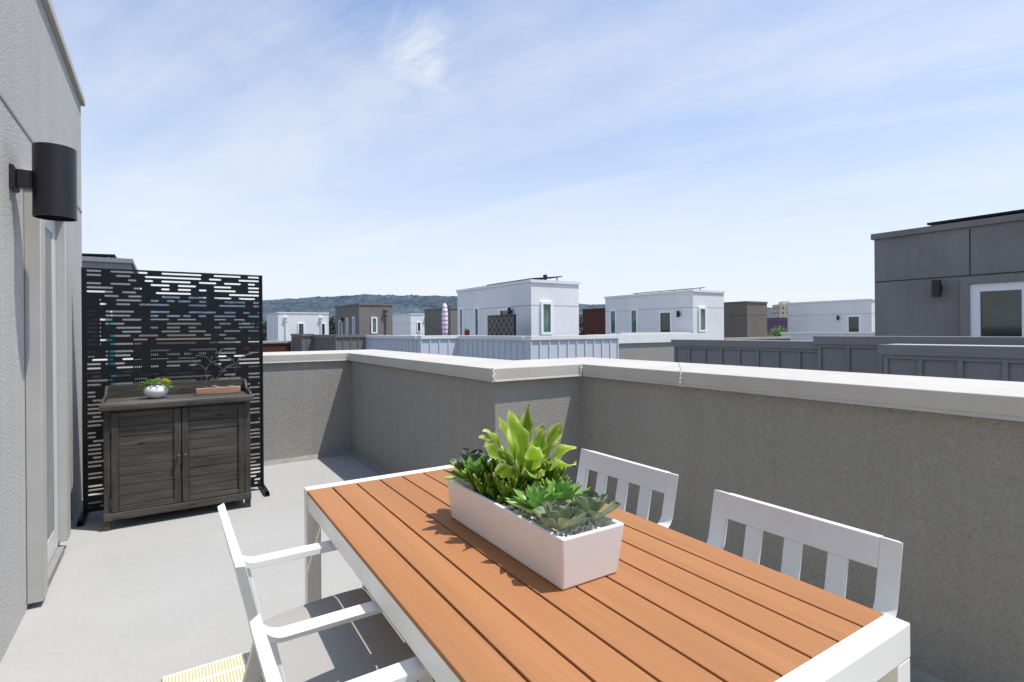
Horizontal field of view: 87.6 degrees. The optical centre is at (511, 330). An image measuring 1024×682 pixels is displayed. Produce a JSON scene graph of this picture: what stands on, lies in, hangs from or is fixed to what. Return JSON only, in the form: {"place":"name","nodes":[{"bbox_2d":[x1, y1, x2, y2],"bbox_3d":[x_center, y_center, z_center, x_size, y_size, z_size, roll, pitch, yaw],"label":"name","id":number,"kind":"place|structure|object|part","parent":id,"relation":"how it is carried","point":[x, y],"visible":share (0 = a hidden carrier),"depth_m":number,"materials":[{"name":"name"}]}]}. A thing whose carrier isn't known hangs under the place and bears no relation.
{"place":"outdoors","nodes":[
{"label":"outdoors","id":0,"kind":"place"},
{"bbox_2d":[243,326,266,338],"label":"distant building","id":1,"kind":"structure","parent":0,"point":[254,331],"depth_m":134.00,"materials":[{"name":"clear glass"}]},
{"bbox_2d":[235,341,290,352],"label":"wall","id":2,"kind":"structure","parent":0,"point":[276,346],"depth_m":31.45,"materials":[{"name":"red brick"}]},
{"bbox_2d":[313,334,366,350],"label":"siding parapet","id":3,"kind":"structure","parent":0,"point":[336,342],"depth_m":26.62,"materials":[{"name":"beige paint"}]},
{"bbox_2d":[365,335,458,355],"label":"siding parapet","id":4,"kind":"structure","parent":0,"point":[439,344],"depth_m":21.91,"materials":[{"name":"white paint"}]},
{"bbox_2d":[442,303,447,334],"bbox_3d":[-3.009,0.093,23.995,0.280,2.660,0.280,0,0,-33],"label":"closed umbrella","id":5,"kind":"object","parent":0,"point":[444,320],"visible":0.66,"depth_m":23.89,"materials":[{"name":"fabric"}]},
{"bbox_2d":[0,455,910,681],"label":"deck floor","id":6,"kind":"structure","parent":0,"point":[153,598],"depth_m":2.94,"materials":[{"name":"grey concrete"}]},
{"bbox_2d":[107,311,115,384],"bbox_3d":[-3.376,0.626,4.506,0.056,1.580,0.055,0,0,-33],"label":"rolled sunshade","id":7,"kind":"object","parent":6,"relation":"on","point":[111,351],"visible":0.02,"depth_m":4.49,"materials":[{"name":"teal fabric"}]},
{"bbox_2d":[77,267,269,526],"bbox_3d":[-2.741,0.468,4.406,1.286,1.905,0.460,0,0,-33],"label":"privacy screen","id":8,"kind":"object","parent":6,"relation":"on","point":[148,294],"visible":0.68,"depth_m":4.34,"materials":[{"name":"black metal"}]},
{"bbox_2d":[133,338,217,383],"bbox_3d":[-3.065,0.742,4.892,0.672,1.361,0.270,0,0,-33],"label":"slatted panel","id":9,"kind":"object","parent":6,"relation":"on","point":[178,357],"visible":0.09,"depth_m":4.79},
{"bbox_2d":[99,379,253,530],"bbox_3d":[-2.590,0.919,4.180,0.980,0.999,0.450,0,0,-33],"label":"potting cabinet","id":10,"kind":"object","parent":6,"relation":"on","point":[180,445],"visible":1,"depth_m":4.03,"materials":[{"name":"grey wood"}]},
{"bbox_3d":[-2.673,0.941,3.904,0.432,0.710,0.056,0,0,-33],"label":"door","id":11,"kind":"part","parent":10,"relation":"part of","materials":[{"name":"grey wood"}]},
{"bbox_2d":[143,385,168,398],"bbox_3d":[-2.733,0.474,4.101,0.164,0.092,0.164,0,0,-33],"label":"ceramic bowl","id":12,"kind":"object","parent":10,"relation":"on","point":[155,391],"visible":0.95,"depth_m":4.05,"materials":[{"name":"white ceramic"}]},
{"bbox_2d":[142,378,161,385],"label":"rosette succulent","id":13,"kind":"object","parent":12,"relation":"in","point":[150,381],"visible":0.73,"depth_m":4.07,"materials":[{"name":"green plant"}]},
{"bbox_2d":[152,380,167,384],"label":"rosette succulent","id":14,"kind":"object","parent":12,"relation":"in","point":[158,382],"visible":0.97,"depth_m":4.06,"materials":[{"name":"green plant"}]},
{"bbox_3d":[-2.305,0.938,4.143,0.432,0.710,0.056,0,0,-33],"label":"door","id":15,"kind":"part","parent":10,"relation":"part of","materials":[{"name":"grey wood"}]},
{"bbox_2d":[190,349,252,394],"bbox_3d":[-2.376,0.332,4.387,0.466,0.369,0.068,0,0,-35],"label":"sculpture","id":16,"kind":"object","parent":10,"relation":"on","point":[218,390],"visible":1,"depth_m":4.35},
{"bbox_2d":[162,651,435,681],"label":"rug","id":17,"kind":"object","parent":6,"relation":"on","point":[230,669],"visible":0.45,"depth_m":2.19,"materials":[{"name":"beige fabric"}]},
{"bbox_2d":[217,503,431,681],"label":"armchair","id":18,"kind":"object","parent":17,"relation":"on","point":[347,635],"visible":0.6,"depth_m":1.58,"materials":[{"name":"white metal"}]},
{"bbox_2d":[249,614,429,681],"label":"armchair","id":19,"kind":"object","parent":17,"relation":"on","point":[413,669],"visible":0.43,"depth_m":1.16,"materials":[{"name":"white metal"}]},
{"bbox_2d":[304,458,909,681],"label":"dining table","id":20,"kind":"object","parent":17,"relation":"on","point":[456,600],"visible":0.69,"depth_m":1.27,"materials":[{"name":"brown wood"}]},
{"bbox_2d":[447,477,623,589],"bbox_3d":[0.036,0.588,1.663,0.209,0.137,0.669,0,0,-32],"label":"planter box","id":21,"kind":"object","parent":20,"relation":"on","point":[573,560],"visible":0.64,"depth_m":1.43,"materials":[{"name":"white ceramic"}]},
{"bbox_2d":[478,404,575,483],"bbox_3d":[0.044,0.387,1.709,0.300,0.282,0.313,0,0,-13],"label":"frond plant","id":22,"kind":"object","parent":21,"relation":"in","point":[526,452],"visible":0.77,"depth_m":1.69,"materials":[{"name":"green plant"}]},
{"bbox_2d":[460,482,601,537],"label":"white pebbles","id":23,"kind":"object","parent":21,"relation":"in","point":[569,530],"visible":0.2,"depth_m":1.48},
{"bbox_2d":[442,455,490,483],"bbox_3d":[-0.135,0.469,1.814,0.202,0.080,0.202,0,0,-4],"label":"rosette succulent","id":24,"kind":"object","parent":23,"relation":"on","point":[469,467],"visible":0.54,"depth_m":1.80,"materials":[{"name":"green plant"}]},
{"bbox_2d":[447,448,494,468],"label":"rosette succulent","id":25,"kind":"object","parent":23,"relation":"on","point":[476,455],"visible":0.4,"depth_m":1.87,"materials":[{"name":"plant"}]},
{"bbox_2d":[461,454,534,504],"bbox_3d":[-0.044,0.482,1.740,0.210,0.131,0.286,0,0,-33],"label":"finger succulent","id":26,"kind":"object","parent":23,"relation":"on","point":[491,487],"visible":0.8,"depth_m":1.68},
{"bbox_2d":[506,479,565,512],"bbox_3d":[0.071,0.475,1.537,0.192,0.080,0.201,0,0,-33],"label":"rosette succulent","id":27,"kind":"object","parent":23,"relation":"on","point":[533,496],"visible":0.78,"depth_m":1.52,"materials":[{"name":"green plant"}]},
{"bbox_2d":[512,457,571,492],"bbox_3d":[0.086,0.469,1.677,0.177,0.156,0.241,0,0,-33],"label":"finger succulent","id":28,"kind":"object","parent":23,"relation":"on","point":[556,473],"visible":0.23,"depth_m":1.66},
{"bbox_2d":[532,498,591,529],"bbox_3d":[0.128,0.489,1.417,0.149,0.068,0.148,0,0,-33],"label":"rosette succulent","id":29,"kind":"object","parent":23,"relation":"on","point":[556,513],"visible":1,"depth_m":1.40,"materials":[{"name":"green plant"}]},
{"bbox_2d":[540,475,590,501],"bbox_3d":[0.148,0.473,1.582,0.191,0.074,0.185,0,0,-33],"label":"rosette succulent","id":30,"kind":"object","parent":23,"relation":"on","point":[569,490],"visible":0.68,"depth_m":1.57,"materials":[{"name":"green plant"}]},
{"bbox_2d":[566,490,620,520],"bbox_3d":[0.218,0.486,1.478,0.139,0.073,0.144,0,0,39],"label":"rosette succulent","id":31,"kind":"object","parent":23,"relation":"on","point":[592,503],"visible":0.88,"depth_m":1.46,"materials":[{"name":"green plant"}]},
{"bbox_2d":[576,449,677,527],"bbox_3d":[0.280,0.977,2.150,0.530,0.839,0.569,0,0,-33],"label":"armchair","id":32,"kind":"object","parent":17,"relation":"on","point":[647,479],"visible":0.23,"depth_m":2.24,"materials":[{"name":"white metal"}]},
{"bbox_2d":[707,490,902,617],"bbox_3d":[0.658,0.975,1.491,0.530,0.839,0.569,0,0,-33],"label":"armchair","id":33,"kind":"object","parent":17,"relation":"on","point":[841,544],"visible":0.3,"depth_m":1.57,"materials":[{"name":"white metal"}]},
{"bbox_2d":[140,294,771,325],"bbox_3d":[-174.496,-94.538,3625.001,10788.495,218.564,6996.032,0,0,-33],"label":"hills","id":34,"kind":"structure","parent":0,"point":[411,304],"depth_m":2686.04,"materials":[{"name":"green plant"}]},
{"bbox_2d":[464,327,469,334],"bbox_3d":[-1.916,0.081,22.727,0.322,0.519,0.402,0,0,-33],"label":"red pot","id":35,"kind":"object","parent":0,"point":[467,332],"visible":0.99,"depth_m":22.63,"materials":[{"name":"red ceramic"}]},
{"bbox_2d":[487,314,515,335],"bbox_3d":[-0.421,0.393,21.238,0.111,2.020,2.000,0,0,-33],"label":"lattice box","id":36,"kind":"object","parent":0,"point":[501,325],"visible":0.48,"depth_m":21.07,"materials":[{"name":"grey"}]},
{"bbox_2d":[51,0,1023,307],"label":"sky","id":37,"kind":"structure","parent":0,"point":[748,150],"materials":[{"name":"blue"}]},
{"bbox_2d":[457,335,619,360],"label":"siding parapet","id":38,"kind":"structure","parent":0,"point":[513,348],"depth_m":18.97,"materials":[{"name":"white paint"}]},
{"bbox_2d":[579,313,582,334],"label":"tree","id":39,"kind":"object","parent":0,"point":[581,323],"visible":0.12,"depth_m":149.94,"materials":[{"name":"green plant"}]},
{"bbox_2d":[606,333,711,361],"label":"wall","id":40,"kind":"structure","parent":0,"point":[652,347],"depth_m":22.92,"materials":[{"name":"paint"}]},
{"bbox_2d":[671,339,817,369],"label":"siding parapet","id":41,"kind":"structure","parent":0,"point":[787,354],"depth_m":9.85,"materials":[{"name":"grey paint"}]},
{"bbox_2d":[724,336,791,340],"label":"wall","id":42,"kind":"structure","parent":0,"point":[767,338],"depth_m":34.99,"materials":[{"name":"grey concrete"}]},
{"bbox_2d":[767,319,787,336],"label":"purple building","id":43,"kind":"structure","parent":0,"point":[772,323],"depth_m":202.00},
{"bbox_2d":[767,317,787,318],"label":"distant building","id":44,"kind":"structure","parent":0,"point":[777,317],"depth_m":313.90,"materials":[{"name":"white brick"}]},
{"bbox_2d":[772,301,789,316],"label":"apartment tower","id":45,"kind":"structure","parent":0,"point":[780,309],"depth_m":424.43,"materials":[{"name":"beige concrete"}]},
{"bbox_2d":[780,332,874,340],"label":"wall","id":46,"kind":"structure","parent":0,"point":[801,336],"depth_m":36.30,"materials":[{"name":"grey concrete"}]},
{"bbox_2d":[813,336,1023,373],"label":"siding parapet","id":47,"kind":"structure","parent":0,"point":[858,354],"depth_m":8.07,"materials":[{"name":"grey paint"}]},
{"bbox_2d":[877,344,1023,381],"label":"siding parapet","id":48,"kind":"structure","parent":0,"point":[995,362],"depth_m":6.46,"materials":[{"name":"grey paint"}]},
{"bbox_3d":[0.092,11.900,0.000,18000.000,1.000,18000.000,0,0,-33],"label":"ground","id":49,"kind":"structure","parent":0,"visible":0},
{"bbox_2d":[0,0,84,662],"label":"house wall","id":50,"kind":"structure","parent":49,"relation":"on","point":[42,98],"depth_m":2.73,"materials":[{"name":"paint"}]},
{"bbox_2d":[9,142,76,221],"bbox_3d":[-2.243,-0.713,2.566,0.238,0.340,0.166,0,0,-33],"label":"wall lamp","id":51,"kind":"object","parent":50,"relation":"attached to","point":[49,180],"visible":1,"depth_m":2.52,"materials":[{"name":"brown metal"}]},
{"bbox_2d":[45,220,57,563],"bbox_3d":[-2.710,0.326,3.098,0.017,2.090,0.690,0,0,-33],"label":"door leaf","id":52,"kind":"structure","parent":50,"relation":"in","point":[50,237],"depth_m":3.25,"materials":[{"name":"white paint"}]},
{"bbox_2d":[82,253,140,356],"bbox_3d":[-13.165,4.721,16.509,2.713,13.560,6.633,0,0,-33],"label":"grey penthouse","id":53,"kind":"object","parent":49,"relation":"on","point":[110,261],"visible":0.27,"depth_m":14.30,"materials":[{"name":"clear paint"}]},
{"bbox_2d":[87,290,104,356],"bbox_3d":[-11.045,-0.090,13.998,0.600,1.950,0.074,0,0,-33],"label":"window","id":54,"kind":"structure","parent":53,"relation":"in","point":[87,290],"depth_m":14.05,"materials":[{"name":"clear glass"}]},
{"bbox_2d":[140,319,243,354],"bbox_3d":[-24.881,5.367,40.452,7.700,12.450,5.100,0,0,-33],"label":"tan penthouse","id":55,"kind":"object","parent":49,"relation":"on","point":[195,334],"visible":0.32,"depth_m":38.64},
{"bbox_2d":[250,320,266,340],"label":"tree","id":56,"kind":"object","parent":49,"relation":"on","point":[264,328],"visible":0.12,"depth_m":87.92,"materials":[{"name":"green plant"}]},
{"bbox_2d":[266,312,328,340],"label":"white penthouse","id":57,"kind":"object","parent":49,"relation":"on","point":[282,326],"visible":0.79,"depth_m":55.78,"materials":[{"name":"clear paint"}]},
{"bbox_2d":[274,323,275,339],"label":"window","id":58,"kind":"structure","parent":57,"relation":"in","point":[274,323],"depth_m":55.66,"materials":[{"name":"glass"}]},
{"bbox_2d":[298,323,304,333],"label":"window","id":59,"kind":"structure","parent":57,"relation":"in","point":[301,330],"depth_m":55.60,"materials":[{"name":"white glass"}]},
{"bbox_2d":[320,323,325,334],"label":"window","id":60,"kind":"structure","parent":57,"relation":"in","point":[323,324],"depth_m":56.81,"materials":[{"name":"white glass"}]},
{"bbox_2d":[291,334,313,351],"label":"siding parapet","id":61,"kind":"structure","parent":49,"relation":"on","point":[301,342],"depth_m":29.84,"materials":[{"name":"beige paint"}]},
{"bbox_2d":[329,316,335,334],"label":"tree","id":62,"kind":"object","parent":49,"relation":"on","point":[331,324],"visible":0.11,"depth_m":119.02,"materials":[{"name":"green plant"}]},
{"bbox_2d":[335,303,392,334],"bbox_3d":[-11.608,4.765,41.724,2.637,13.450,6.613,0,0,-33],"label":"taupe penthouse","id":63,"kind":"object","parent":49,"relation":"on","point":[368,318],"visible":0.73,"depth_m":39.37,"materials":[{"name":"brown paint"}]},
{"bbox_2d":[339,320,341,334],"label":"door","id":64,"kind":"structure","parent":63,"relation":"in","point":[340,323],"depth_m":42.51,"materials":[{"name":"grey glass"}]},
{"bbox_2d":[346,318,348,334],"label":"window","id":65,"kind":"structure","parent":63,"relation":"in","point":[347,324],"depth_m":40.67,"materials":[{"name":"grey glass"}]},
{"bbox_2d":[352,317,354,334],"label":"window","id":66,"kind":"structure","parent":63,"relation":"in","point":[353,318],"depth_m":39.56,"materials":[{"name":"grey glass"}]},
{"bbox_2d":[371,317,377,333],"bbox_3d":[-10.066,-0.372,39.026,0.460,1.200,0.074,0,0,-33],"label":"window","id":67,"kind":"structure","parent":63,"relation":"in","point":[374,329],"depth_m":39.03,"materials":[{"name":"white glass"}]},
{"bbox_2d":[393,314,424,335],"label":"white penthouse","id":68,"kind":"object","parent":49,"relation":"on","point":[408,324],"visible":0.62,"depth_m":63.14,"materials":[{"name":"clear paint"}]},
{"bbox_2d":[417,322,420,331],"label":"window","id":69,"kind":"structure","parent":68,"relation":"in","point":[418,323],"depth_m":62.81,"materials":[{"name":"white glass"}]},
{"bbox_2d":[424,307,457,335],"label":"taupe penthouse","id":70,"kind":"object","parent":49,"relation":"on","point":[433,321],"visible":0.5,"depth_m":48.04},
{"bbox_2d":[456,274,579,335],"bbox_3d":[0.093,4.534,24.859,2.611,13.730,6.589,0,0,-33],"label":"white penthouse","id":71,"kind":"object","parent":49,"relation":"on","point":[542,306],"visible":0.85,"depth_m":22.48,"materials":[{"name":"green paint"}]},
{"bbox_2d":[459,307,463,335],"bbox_3d":[-2.505,-0.411,26.476,0.074,1.460,0.450,0,0,-33],"label":"window","id":72,"kind":"structure","parent":71,"relation":"in","point":[461,309],"depth_m":26.53,"materials":[{"name":"white glass"}]},
{"bbox_2d":[474,307,479,335],"bbox_3d":[-1.648,-0.397,25.154,0.074,1.420,0.500,0,0,-33],"label":"window","id":73,"kind":"structure","parent":71,"relation":"in","point":[476,309],"depth_m":25.17,"materials":[{"name":"white glass"}]},
{"bbox_2d":[498,308,511,314],"bbox_3d":[-0.284,0.122,23.057,0.074,2.160,1.000,0,0,-33],"label":"door","id":74,"kind":"structure","parent":71,"relation":"in","point":[503,311],"depth_m":23.22,"materials":[{"name":"white glass"}]},
{"bbox_2d":[540,302,552,334],"bbox_3d":[1.421,-0.501,21.862,0.580,1.340,0.074,0,0,-33],"label":"window","id":75,"kind":"structure","parent":71,"relation":"in","point":[546,308],"depth_m":21.89,"materials":[{"name":"white glass"}]},
{"bbox_2d":[87,349,1023,681],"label":"parapet wall","id":76,"kind":"structure","parent":49,"relation":"on","point":[927,473],"depth_m":2.64,"materials":[{"name":"paint"}]},
{"bbox_2d":[582,308,605,334],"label":"red penthouse","id":77,"kind":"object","parent":49,"relation":"on","point":[593,321],"visible":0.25,"depth_m":51.71,"materials":[{"name":"paint"}]},
{"bbox_2d":[613,332,691,333],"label":"wall","id":78,"kind":"structure","parent":49,"relation":"on","point":[654,333],"depth_m":26.40,"materials":[{"name":"white paint"}]},
{"bbox_2d":[604,287,724,339],"bbox_3d":[8.728,4.493,31.188,2.707,13.680,6.705,0,0,-33],"label":"white penthouse","id":79,"kind":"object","parent":49,"relation":"on","point":[701,311],"visible":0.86,"depth_m":29.13,"materials":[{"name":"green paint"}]},
{"bbox_2d":[609,309,616,333],"bbox_3d":[6.185,-0.508,32.630,0.074,1.520,0.580,0,0,-33],"label":"window","id":80,"kind":"structure","parent":79,"relation":"in","point":[612,313],"depth_m":32.65,"materials":[{"name":"white glass"}]},
{"bbox_2d":[630,309,637,332],"bbox_3d":[7.129,-0.505,31.174,0.074,1.500,0.590,0,0,-33],"label":"window","id":81,"kind":"structure","parent":79,"relation":"in","point":[633,312],"depth_m":31.19,"materials":[{"name":"white glass"}]},
{"bbox_2d":[658,311,671,331],"bbox_3d":[8.398,0.035,29.223,0.074,2.200,0.900,0,0,-33],"label":"door","id":82,"kind":"structure","parent":79,"relation":"in","point":[665,317],"depth_m":29.25,"materials":[{"name":"white glass"}]},
{"bbox_2d":[698,307,706,331],"bbox_3d":[10.021,-0.577,28.100,0.600,1.300,0.074,0,0,-33],"label":"window","id":83,"kind":"structure","parent":79,"relation":"in","point":[702,311],"depth_m":28.14,"materials":[{"name":"white glass"}]},
{"bbox_2d":[724,301,767,337],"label":"tan penthouse","id":84,"kind":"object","parent":49,"relation":"on","point":[745,318],"visible":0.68,"depth_m":40.51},
{"bbox_2d":[767,326,787,336],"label":"tree","id":85,"kind":"object","parent":49,"relation":"on","point":[778,333],"visible":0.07,"depth_m":129.05,"materials":[{"name":"green plant"}]},
{"bbox_2d":[787,299,874,331],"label":"white penthouse","id":86,"kind":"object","parent":49,"relation":"on","point":[856,315],"visible":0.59,"depth_m":40.10,"materials":[{"name":"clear paint"}]},
{"bbox_2d":[847,315,860,331],"bbox_3d":[24.858,-0.091,38.824,0.074,2.000,0.900,0,0,-33],"label":"door","id":87,"kind":"structure","parent":86,"relation":"in","point":[853,321],"depth_m":38.82,"materials":[{"name":"white glass"}]},
{"bbox_2d":[871,209,1023,336],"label":"charcoal penthouse","id":88,"kind":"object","parent":49,"relation":"on","point":[974,265],"visible":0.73,"depth_m":10.54,"materials":[{"name":"grey paint"}]},
{"bbox_2d":[931,280,942,296],"bbox_3d":[8.500,-0.836,10.677,0.227,0.340,0.156,0,0,-33],"label":"wall lamp","id":89,"kind":"object","parent":88,"relation":"attached to","point":[936,288],"visible":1,"depth_m":10.61,"materials":[{"name":"brown metal"}]},
{"bbox_2d":[970,281,1023,336],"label":"door","id":90,"kind":"structure","parent":88,"relation":"in","point":[996,309],"depth_m":9.98,"materials":[{"name":"white glass"}]}
]}

